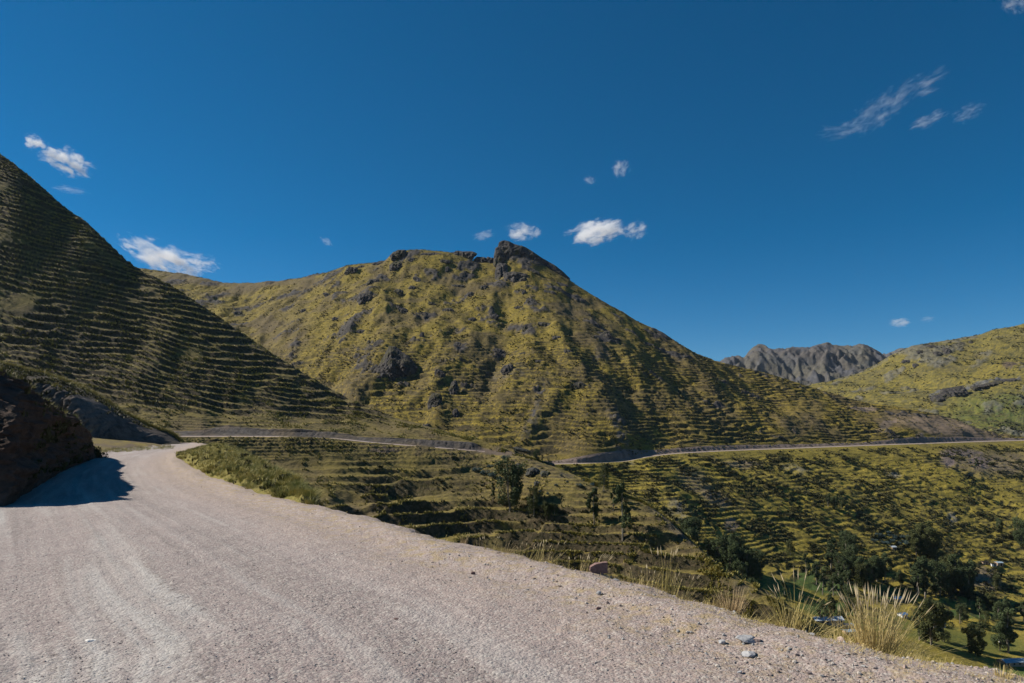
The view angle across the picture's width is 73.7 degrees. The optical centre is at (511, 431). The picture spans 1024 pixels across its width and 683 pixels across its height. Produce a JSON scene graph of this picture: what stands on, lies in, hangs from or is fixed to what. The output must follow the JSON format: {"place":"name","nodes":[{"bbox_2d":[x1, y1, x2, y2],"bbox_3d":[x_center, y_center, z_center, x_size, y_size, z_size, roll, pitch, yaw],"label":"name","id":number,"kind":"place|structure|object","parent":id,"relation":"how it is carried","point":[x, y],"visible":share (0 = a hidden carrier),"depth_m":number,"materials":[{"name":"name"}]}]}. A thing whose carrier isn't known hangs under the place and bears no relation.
{"place":"outdoors","nodes":[
{"label":"outdoors","id":0,"kind":"place"},
{"bbox_2d":[0,368,97,506],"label":"road cutting","id":1,"kind":"object","parent":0,"point":[19,437],"visible":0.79,"depth_m":24.30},
{"bbox_2d":[0,365,95,444],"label":"cutting grass","id":2,"kind":"structure","parent":1,"relation":"on","point":[20,377],"depth_m":28.47,"materials":[{"name":"green plant"}]},
{"bbox_2d":[2,367,94,478],"bbox_3d":[-28.639,-0.823,40.331,5.741,5.917,42.513,0,0,-29],"label":"cutting scrub","id":3,"kind":"object","parent":1,"relation":"on","point":[48,437],"visible":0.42,"depth_m":33.64,"materials":[{"name":"green plant"}]},
{"bbox_2d":[0,366,180,443],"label":"road cutting","id":4,"kind":"object","parent":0,"point":[104,424],"visible":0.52,"depth_m":112.96,"materials":[{"name":"grey stone"}]},
{"bbox_2d":[0,363,140,424],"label":"bank scrub","id":5,"kind":"object","parent":4,"relation":"on","point":[30,373],"visible":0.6,"depth_m":119.02,"materials":[{"name":"green plant"}]},
{"bbox_2d":[2,364,150,428],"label":"bank tussock grass","id":6,"kind":"structure","parent":4,"relation":"on","point":[57,384],"depth_m":120.65,"materials":[{"name":"green plant"}]},
{"bbox_2d":[0,359,184,441],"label":"crest grass","id":7,"kind":"structure","parent":4,"relation":"on","point":[176,435],"depth_m":127.53,"materials":[{"name":"green plant"}]},
{"bbox_2d":[176,442,322,504],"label":"grassy knoll","id":8,"kind":"structure","parent":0,"point":[256,489],"depth_m":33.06,"materials":[{"name":"green plant"}]},
{"bbox_2d":[174,444,323,505],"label":"knoll weeds","id":9,"kind":"object","parent":8,"relation":"on","point":[267,484],"visible":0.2,"depth_m":31.28,"materials":[{"name":"green plant"}]},
{"bbox_2d":[181,436,484,451],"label":"road","id":10,"kind":"structure","parent":0,"point":[315,437],"depth_m":207.37,"materials":[{"name":"grey asphalt"}]},
{"bbox_2d":[0,154,836,638],"bbox_3d":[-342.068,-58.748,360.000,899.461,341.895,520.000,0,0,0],"label":"hillside","id":11,"kind":"structure","parent":0,"point":[330,463],"depth_m":222.28,"materials":[{"name":"green plant"}]},
{"bbox_2d":[0,159,799,627],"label":"hill scrub","id":12,"kind":"object","parent":11,"relation":"on","point":[210,361],"visible":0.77,"depth_m":247.46,"materials":[{"name":"green plant"}]},
{"bbox_2d":[493,457,526,511],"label":"eucalyptus tree","id":13,"kind":"object","parent":11,"relation":"on","point":[513,482],"visible":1,"depth_m":180.64,"materials":[{"name":"green plant"}]},
{"bbox_2d":[525,467,539,476],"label":"boulder","id":14,"kind":"object","parent":11,"relation":"on","point":[531,471],"visible":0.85,"depth_m":189.66,"materials":[{"name":"grey stone"}]},
{"bbox_2d":[526,485,539,515],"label":"eucalyptus tree","id":15,"kind":"object","parent":11,"relation":"on","point":[534,492],"visible":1,"depth_m":176.01,"materials":[{"name":"green plant"}]},
{"bbox_2d":[541,500,552,518],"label":"eucalyptus tree","id":16,"kind":"object","parent":11,"relation":"on","point":[546,505],"visible":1,"depth_m":172.94,"materials":[{"name":"green plant"}]},
{"bbox_2d":[585,487,599,524],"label":"eucalyptus tree","id":17,"kind":"object","parent":11,"relation":"on","point":[594,509],"visible":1,"depth_m":166.89,"materials":[{"name":"green plant"}]},
{"bbox_2d":[598,463,609,490],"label":"eucalyptus tree","id":18,"kind":"object","parent":11,"relation":"on","point":[603,475],"visible":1,"depth_m":177.01,"materials":[{"name":"green plant"}]},
{"bbox_2d":[612,482,631,541],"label":"eucalyptus tree","id":19,"kind":"object","parent":11,"relation":"on","point":[619,498],"visible":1,"depth_m":159.61,"materials":[{"name":"green plant"}]},
{"bbox_2d":[92,438,816,635],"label":"roadside ground","id":20,"kind":"structure","parent":0,"point":[104,444],"depth_m":99.21,"materials":[{"name":"brown soil"}]},
{"bbox_2d":[95,444,175,452],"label":"verge grass","id":21,"kind":"structure","parent":20,"relation":"on","point":[126,449],"depth_m":84.92,"materials":[{"name":"green plant"}]},
{"bbox_2d":[590,561,607,573],"bbox_3d":[1.348,2.115,10.686,0.280,0.197,0.224,0,0,0],"label":"boulder","id":22,"kind":"object","parent":20,"relation":"on","point":[599,567],"visible":1,"depth_m":10.58,"materials":[{"name":"grey stone"}]},
{"bbox_2d":[236,501,1017,682],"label":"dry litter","id":23,"kind":"object","parent":20,"relation":"on","point":[737,629],"visible":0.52,"depth_m":7.26,"materials":[{"name":"plant"}]},
{"bbox_2d":[626,564,664,587],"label":"grass tussock","id":24,"kind":"object","parent":20,"relation":"on","point":[645,578],"depth_m":9.97,"materials":[{"name":"plant"}]},
{"bbox_2d":[311,504,1023,682],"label":"edge grass","id":25,"kind":"structure","parent":20,"relation":"on","point":[829,637],"depth_m":6.91,"materials":[{"name":"plant"}]},
{"bbox_2d":[650,545,689,592],"bbox_3d":[2.195,1.933,9.589,0.550,0.684,0.431,0,0,-12],"label":"grass tussock","id":26,"kind":"object","parent":20,"relation":"on","point":[667,580],"depth_m":9.58,"materials":[{"name":"plant"}]},
{"bbox_2d":[671,572,708,599],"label":"grass tussock","id":27,"kind":"object","parent":20,"relation":"on","point":[684,598],"depth_m":9.56,"materials":[{"name":"plant"}]},
{"bbox_2d":[709,584,753,615],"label":"grass tussock","id":28,"kind":"object","parent":20,"relation":"on","point":[726,603],"depth_m":8.74,"materials":[{"name":"plant"}]},
{"bbox_2d":[747,582,826,628],"bbox_3d":[3.197,2.077,8.072,0.917,0.562,0.831,0,0,0],"label":"grass tussock","id":29,"kind":"object","parent":20,"relation":"on","point":[784,624],"depth_m":7.99,"materials":[{"name":"plant"}]},
{"bbox_2d":[768,568,834,630],"bbox_3d":[3.352,1.965,7.940,0.737,0.810,1.208,0,0,29],"label":"grass tussock","id":30,"kind":"object","parent":20,"relation":"on","point":[800,601],"depth_m":7.99,"materials":[{"name":"plant"}]},
{"bbox_2d":[792,610,850,636],"bbox_3d":[3.652,2.200,7.831,0.705,0.347,0.771,0,0,-44],"label":"grass tussock","id":31,"kind":"object","parent":20,"relation":"on","point":[818,626],"depth_m":7.84,"materials":[{"name":"plant"}]},
{"bbox_2d":[822,604,890,642],"bbox_3d":[3.784,2.125,7.452,0.724,0.529,0.501,0,0,23],"label":"grass tussock","id":32,"kind":"object","parent":20,"relation":"on","point":[847,625],"depth_m":7.50,"materials":[{"name":"plant"}]},
{"bbox_2d":[826,582,931,653],"bbox_3d":[3.791,1.968,7.231,1.032,0.761,1.242,0,0,0],"label":"grass tussock","id":33,"kind":"object","parent":20,"relation":"on","point":[871,637],"depth_m":7.08,"materials":[{"name":"plant"}]},
{"bbox_2d":[874,629,961,661],"bbox_3d":[4.144,2.247,7.010,1.045,0.446,0.960,0,0,0],"label":"grass tussock","id":34,"kind":"object","parent":20,"relation":"on","point":[905,649],"depth_m":6.95,"materials":[{"name":"plant"}]},
{"bbox_2d":[0,443,1023,682],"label":"road","id":35,"kind":"structure","parent":0,"point":[137,480],"depth_m":8.54,"materials":[{"name":"grey gravel"}]},
{"bbox_2d":[735,635,755,642],"bbox_3d":[2.428,2.150,7.055,0.222,0.094,0.130,0,0,-3],"label":"stone","id":36,"kind":"object","parent":35,"relation":"on","point":[746,638],"visible":0.97,"depth_m":7.03,"materials":[{"name":"white stone"}]},
{"bbox_2d":[989,664,1015,678],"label":"grass tussock","id":37,"kind":"object","parent":35,"relation":"on","point":[1007,675],"depth_m":6.03,"materials":[{"name":"plant"}]},
{"bbox_2d":[0,0,1023,361],"label":"sky","id":38,"kind":"structure","parent":0,"point":[728,177],"materials":[{"name":"blue"}]},
{"bbox_2d":[139,250,1023,463],"bbox_3d":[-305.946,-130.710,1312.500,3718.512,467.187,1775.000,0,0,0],"label":"central mountain","id":39,"kind":"structure","parent":0,"point":[544,440],"depth_m":689.62,"materials":[{"name":"green plant"}]},
{"bbox_2d":[357,293,372,304],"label":"rock outcrop","id":40,"kind":"object","parent":39,"relation":"on","point":[362,298],"visible":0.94,"depth_m":817.48,"materials":[{"name":"grey stone"}]},
{"bbox_2d":[372,346,417,381],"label":"mountain crag","id":41,"kind":"structure","parent":39,"relation":"on","point":[395,363],"depth_m":608.68,"materials":[{"name":"grey stone"}]},
{"bbox_2d":[389,261,401,270],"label":"rock outcrop","id":42,"kind":"object","parent":39,"relation":"on","point":[395,266],"visible":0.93,"depth_m":933.82,"materials":[{"name":"grey stone"}]},
{"bbox_2d":[390,250,406,260],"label":"rock crag","id":43,"kind":"structure","parent":39,"relation":"on","point":[397,255],"depth_m":954.04,"materials":[{"name":"grey stone"}]},
{"bbox_2d":[427,393,441,408],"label":"rock crag","id":44,"kind":"structure","parent":39,"relation":"on","point":[434,400],"depth_m":535.85,"materials":[{"name":"grey stone"}]},
{"bbox_2d":[448,380,458,394],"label":"rock crag","id":45,"kind":"structure","parent":39,"relation":"on","point":[453,389],"depth_m":568.18,"materials":[{"name":"grey stone"}]},
{"bbox_2d":[452,251,476,259],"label":"rock crag","id":46,"kind":"structure","parent":39,"relation":"on","point":[471,255],"depth_m":962.36,"materials":[{"name":"grey stone"}]},
{"bbox_2d":[495,263,507,279],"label":"rock crag","id":47,"kind":"structure","parent":39,"relation":"on","point":[501,269],"depth_m":906.76,"materials":[{"name":"grey stone"}]},
{"bbox_2d":[500,364,513,374],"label":"rock crag","id":48,"kind":"structure","parent":39,"relation":"on","point":[506,369],"depth_m":616.86,"materials":[{"name":"grey stone"}]},
{"bbox_2d":[503,272,527,282],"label":"rock crag","id":49,"kind":"structure","parent":39,"relation":"on","point":[513,277],"depth_m":879.97,"materials":[{"name":"grey stone"}]},
{"bbox_2d":[493,240,569,279],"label":"summit crag","id":50,"kind":"structure","parent":39,"relation":"on","point":[505,249],"depth_m":939.43,"materials":[{"name":"grey stone"}]},
{"bbox_2d":[142,249,1021,461],"bbox_3d":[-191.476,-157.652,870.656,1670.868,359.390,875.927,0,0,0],"label":"mountain scrub","id":51,"kind":"object","parent":39,"relation":"on","point":[524,424],"visible":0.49,"depth_m":703.18,"materials":[{"name":"green plant"}]},
{"bbox_2d":[156,249,1021,461],"bbox_3d":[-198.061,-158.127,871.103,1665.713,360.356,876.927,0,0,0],"label":"mountain tussock grass","id":52,"kind":"structure","parent":39,"relation":"on","point":[533,362],"depth_m":714.25,"materials":[{"name":"green plant"}]},
{"bbox_2d":[554,441,1023,676],"bbox_3d":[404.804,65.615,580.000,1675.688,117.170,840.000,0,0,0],"label":"valley side","id":53,"kind":"structure","parent":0,"point":[990,655],"depth_m":473.90,"materials":[{"name":"green plant"}]},
{"bbox_2d":[683,517,702,541],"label":"eucalyptus tree","id":54,"kind":"object","parent":53,"relation":"on","point":[698,522],"visible":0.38,"depth_m":369.79,"materials":[{"name":"green plant"}]},
{"bbox_2d":[709,535,726,564],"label":"eucalyptus tree","id":55,"kind":"object","parent":53,"relation":"on","point":[716,553],"visible":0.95,"depth_m":353.20,"materials":[{"name":"green plant"}]},
{"bbox_2d":[721,541,739,571],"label":"eucalyptus tree","id":56,"kind":"object","parent":53,"relation":"on","point":[728,550],"visible":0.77,"depth_m":348.93,"materials":[{"name":"green plant"}]},
{"bbox_2d":[723,533,745,546],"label":"eucalyptus tree","id":57,"kind":"object","parent":53,"relation":"on","point":[734,537],"visible":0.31,"depth_m":364.02,"materials":[{"name":"green plant"}]},
{"bbox_2d":[732,560,747,578],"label":"eucalyptus tree","id":58,"kind":"object","parent":53,"relation":"on","point":[741,569],"visible":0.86,"depth_m":340.89,"materials":[{"name":"green plant"}]},
{"bbox_2d":[743,547,762,577],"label":"eucalyptus tree","id":59,"kind":"object","parent":53,"relation":"on","point":[754,552],"visible":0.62,"depth_m":352.12,"materials":[{"name":"green plant"}]},
{"bbox_2d":[755,552,766,578],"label":"eucalyptus tree","id":60,"kind":"object","parent":53,"relation":"on","point":[762,564],"visible":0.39,"depth_m":358.48,"materials":[{"name":"green plant"}]},
{"bbox_2d":[785,539,795,554],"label":"eucalyptus tree","id":61,"kind":"object","parent":53,"relation":"on","point":[789,545],"visible":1,"depth_m":412.47,"materials":[{"name":"green plant"}]},
{"bbox_2d":[558,447,1023,608],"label":"valley tussock grass","id":62,"kind":"structure","parent":53,"relation":"on","point":[800,505],"depth_m":465.98,"materials":[{"name":"green plant"}]},
{"bbox_2d":[560,444,1023,610],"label":"valley scrub","id":63,"kind":"object","parent":53,"relation":"on","point":[854,507],"visible":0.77,"depth_m":492.39,"materials":[{"name":"green plant"}]},
{"bbox_2d":[810,561,820,584],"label":"eucalyptus tree","id":64,"kind":"object","parent":53,"relation":"on","point":[817,568],"visible":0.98,"depth_m":377.33,"materials":[{"name":"green plant"}]},
{"bbox_2d":[813,616,844,627],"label":"long house","id":65,"kind":"structure","parent":53,"relation":"on","point":[828,619],"depth_m":316.30,"materials":[{"name":"metal"}]},
{"bbox_2d":[824,538,837,569],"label":"eucalyptus tree","id":66,"kind":"object","parent":53,"relation":"on","point":[828,553],"visible":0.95,"depth_m":400.82,"materials":[{"name":"green plant"}]},
{"bbox_2d":[832,552,845,574],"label":"eucalyptus tree","id":67,"kind":"object","parent":53,"relation":"on","point":[837,557],"visible":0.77,"depth_m":392.30,"materials":[{"name":"green plant"}]},
{"bbox_2d":[838,559,849,584],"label":"eucalyptus tree","id":68,"kind":"object","parent":53,"relation":"on","point":[844,564],"visible":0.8,"depth_m":382.31,"materials":[{"name":"green plant"}]},
{"bbox_2d":[837,530,857,554],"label":"eucalyptus tree","id":69,"kind":"object","parent":53,"relation":"on","point":[849,538],"visible":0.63,"depth_m":425.65,"materials":[{"name":"green plant"}]},
{"bbox_2d":[840,585,854,601],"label":"eucalyptus tree","id":70,"kind":"object","parent":53,"relation":"on","point":[846,593],"visible":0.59,"depth_m":347.36,"materials":[{"name":"green plant"}]},
{"bbox_2d":[840,555,854,580],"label":"eucalyptus tree","id":71,"kind":"object","parent":53,"relation":"on","point":[848,560],"visible":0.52,"depth_m":392.52,"materials":[{"name":"green plant"}]},
{"bbox_2d":[843,544,861,566],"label":"eucalyptus tree","id":72,"kind":"object","parent":53,"relation":"on","point":[852,550],"visible":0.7,"depth_m":407.85,"materials":[{"name":"green plant"}]},
{"bbox_2d":[853,560,867,588],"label":"eucalyptus tree","id":73,"kind":"object","parent":53,"relation":"on","point":[857,569],"visible":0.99,"depth_m":386.72,"materials":[{"name":"green plant"}]},
{"bbox_2d":[860,562,872,588],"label":"eucalyptus tree","id":74,"kind":"object","parent":53,"relation":"on","point":[868,577],"visible":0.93,"depth_m":386.22,"materials":[{"name":"green plant"}]},
{"bbox_2d":[870,564,878,582],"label":"eucalyptus tree","id":75,"kind":"object","parent":53,"relation":"on","point":[874,572],"visible":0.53,"depth_m":391.51,"materials":[{"name":"green plant"}]},
{"bbox_2d":[871,555,886,581],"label":"eucalyptus tree","id":76,"kind":"object","parent":53,"relation":"on","point":[882,565],"visible":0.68,"depth_m":395.95,"materials":[{"name":"green plant"}]},
{"bbox_2d":[881,552,893,582],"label":"eucalyptus tree","id":77,"kind":"object","parent":53,"relation":"on","point":[885,558],"visible":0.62,"depth_m":405.85,"materials":[{"name":"green plant"}]},
{"bbox_2d":[905,530,926,555],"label":"eucalyptus tree","id":78,"kind":"object","parent":53,"relation":"on","point":[914,540],"visible":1,"depth_m":450.59,"materials":[{"name":"green plant"}]},
{"bbox_2d":[909,561,923,595],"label":"eucalyptus tree","id":79,"kind":"object","parent":53,"relation":"on","point":[914,577],"visible":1,"depth_m":392.68,"materials":[{"name":"green plant"}]},
{"bbox_2d":[910,607,924,639],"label":"eucalyptus tree","id":80,"kind":"object","parent":53,"relation":"on","point":[916,617],"visible":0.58,"depth_m":319.53,"materials":[{"name":"green plant"}]},
{"bbox_2d":[909,520,939,559],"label":"eucalyptus tree","id":81,"kind":"object","parent":53,"relation":"on","point":[930,532],"visible":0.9,"depth_m":450.28,"materials":[{"name":"green plant"}]},
{"bbox_2d":[921,562,935,597],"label":"eucalyptus tree","id":82,"kind":"object","parent":53,"relation":"on","point":[925,580],"visible":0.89,"depth_m":393.52,"materials":[{"name":"green plant"}]},
{"bbox_2d":[914,598,953,644],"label":"eucalyptus tree","id":83,"kind":"object","parent":53,"relation":"on","point":[939,616],"visible":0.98,"depth_m":312.48,"materials":[{"name":"green plant"}]},
{"bbox_2d":[928,531,943,561],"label":"eucalyptus tree","id":84,"kind":"object","parent":53,"relation":"on","point":[937,548],"visible":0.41,"depth_m":451.41,"materials":[{"name":"green plant"}]},
{"bbox_2d":[930,571,942,597],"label":"eucalyptus tree","id":85,"kind":"object","parent":53,"relation":"on","point":[936,586],"visible":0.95,"depth_m":397.37,"materials":[{"name":"green plant"}]},
{"bbox_2d":[927,560,950,594],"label":"eucalyptus tree","id":86,"kind":"object","parent":53,"relation":"on","point":[940,569],"visible":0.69,"depth_m":401.36,"materials":[{"name":"green plant"}]},
{"bbox_2d":[933,609,954,642],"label":"eucalyptus tree","id":87,"kind":"object","parent":53,"relation":"on","point":[947,635],"visible":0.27,"depth_m":323.72,"materials":[{"name":"green plant"}]},
{"bbox_2d":[941,559,953,592],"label":"eucalyptus tree","id":88,"kind":"object","parent":53,"relation":"on","point":[949,567],"visible":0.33,"depth_m":408.27,"materials":[{"name":"green plant"}]},
{"bbox_2d":[947,553,964,592],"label":"eucalyptus tree","id":89,"kind":"object","parent":53,"relation":"on","point":[952,558],"visible":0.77,"depth_m":414.14,"materials":[{"name":"green plant"}]},
{"bbox_2d":[950,562,975,595],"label":"eucalyptus tree","id":90,"kind":"object","parent":53,"relation":"on","point":[958,571],"visible":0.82,"depth_m":410.28,"materials":[{"name":"green plant"}]},
{"bbox_2d":[961,558,977,587],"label":"eucalyptus tree","id":91,"kind":"object","parent":53,"relation":"on","point":[971,564],"visible":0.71,"depth_m":409.51,"materials":[{"name":"green plant"}]},
{"bbox_2d":[960,621,987,656],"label":"eucalyptus tree","id":92,"kind":"object","parent":53,"relation":"on","point":[971,631],"visible":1,"depth_m":312.66,"materials":[{"name":"green plant"}]},
{"bbox_2d":[978,609,990,629],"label":"eucalyptus tree","id":93,"kind":"object","parent":53,"relation":"on","point":[985,620],"visible":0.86,"depth_m":354.52,"materials":[{"name":"green plant"}]},
{"bbox_2d":[982,592,995,610],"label":"eucalyptus tree","id":94,"kind":"object","parent":53,"relation":"on","point":[991,595],"visible":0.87,"depth_m":395.20,"materials":[{"name":"green plant"}]},
{"bbox_2d":[989,573,1000,588],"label":"eucalyptus tree","id":95,"kind":"object","parent":53,"relation":"on","point":[995,581],"visible":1,"depth_m":433.60,"materials":[{"name":"green plant"}]},
{"bbox_2d":[992,600,1004,619],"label":"eucalyptus tree","id":96,"kind":"object","parent":53,"relation":"on","point":[997,606],"visible":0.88,"depth_m":378.30,"materials":[{"name":"green plant"}]},
{"bbox_2d":[990,618,1013,649],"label":"eucalyptus tree","id":97,"kind":"object","parent":53,"relation":"on","point":[1000,640],"visible":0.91,"depth_m":325.57,"materials":[{"name":"green plant"}]},
{"bbox_2d":[994,607,1018,652],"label":"eucalyptus tree","id":98,"kind":"object","parent":53,"relation":"on","point":[1002,615],"visible":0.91,"depth_m":324.87,"materials":[{"name":"green plant"}]},
{"bbox_2d":[997,658,1023,666],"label":"long shed","id":99,"kind":"structure","parent":53,"relation":"on","point":[1015,662],"depth_m":306.81,"materials":[{"name":"blue metal"}]},
{"bbox_2d":[1008,517,1023,536],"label":"eucalyptus tree","id":100,"kind":"object","parent":53,"relation":"on","point":[1017,523],"visible":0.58,"depth_m":504.86,"materials":[{"name":"green plant"}]},
{"bbox_2d":[1013,528,1023,547],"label":"eucalyptus tree","id":101,"kind":"object","parent":53,"relation":"on","point":[1016,534],"visible":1,"depth_m":494.95,"materials":[{"name":"green plant"}]},
{"bbox_2d":[565,440,1023,463],"bbox_3d":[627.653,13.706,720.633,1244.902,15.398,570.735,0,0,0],"label":"mountain road","id":102,"kind":"structure","parent":0,"point":[802,447],"depth_m":606.22,"materials":[{"name":"grey asphalt"}]},
{"bbox_2d":[720,342,886,385],"bbox_3d":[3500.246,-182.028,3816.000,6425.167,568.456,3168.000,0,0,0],"label":"mountain","id":103,"kind":"structure","parent":0,"point":[823,362],"depth_m":3284.59,"materials":[{"name":"grey stone"}]},
{"bbox_2d":[810,324,1023,435],"bbox_3d":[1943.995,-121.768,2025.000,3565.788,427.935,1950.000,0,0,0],"label":"mountain","id":104,"kind":"structure","parent":0,"point":[933,370],"depth_m":1596.39,"materials":[{"name":"green plant"}]},
{"bbox_2d":[807,326,1023,433],"bbox_3d":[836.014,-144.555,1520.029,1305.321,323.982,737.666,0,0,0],"label":"mountain scrub","id":105,"kind":"object","parent":104,"relation":"on","point":[1017,335],"visible":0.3,"depth_m":1570.34,"materials":[{"name":"green plant"}]},
{"bbox_2d":[930,385,968,402],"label":"cliff band","id":106,"kind":"object","parent":104,"relation":"on","point":[947,393],"visible":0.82,"depth_m":1398.22,"materials":[{"name":"grey stone"}]},
{"bbox_2d":[970,378,1017,390],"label":"cliff band","id":107,"kind":"object","parent":104,"relation":"on","point":[985,385],"visible":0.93,"depth_m":1447.51,"materials":[{"name":"grey stone"}]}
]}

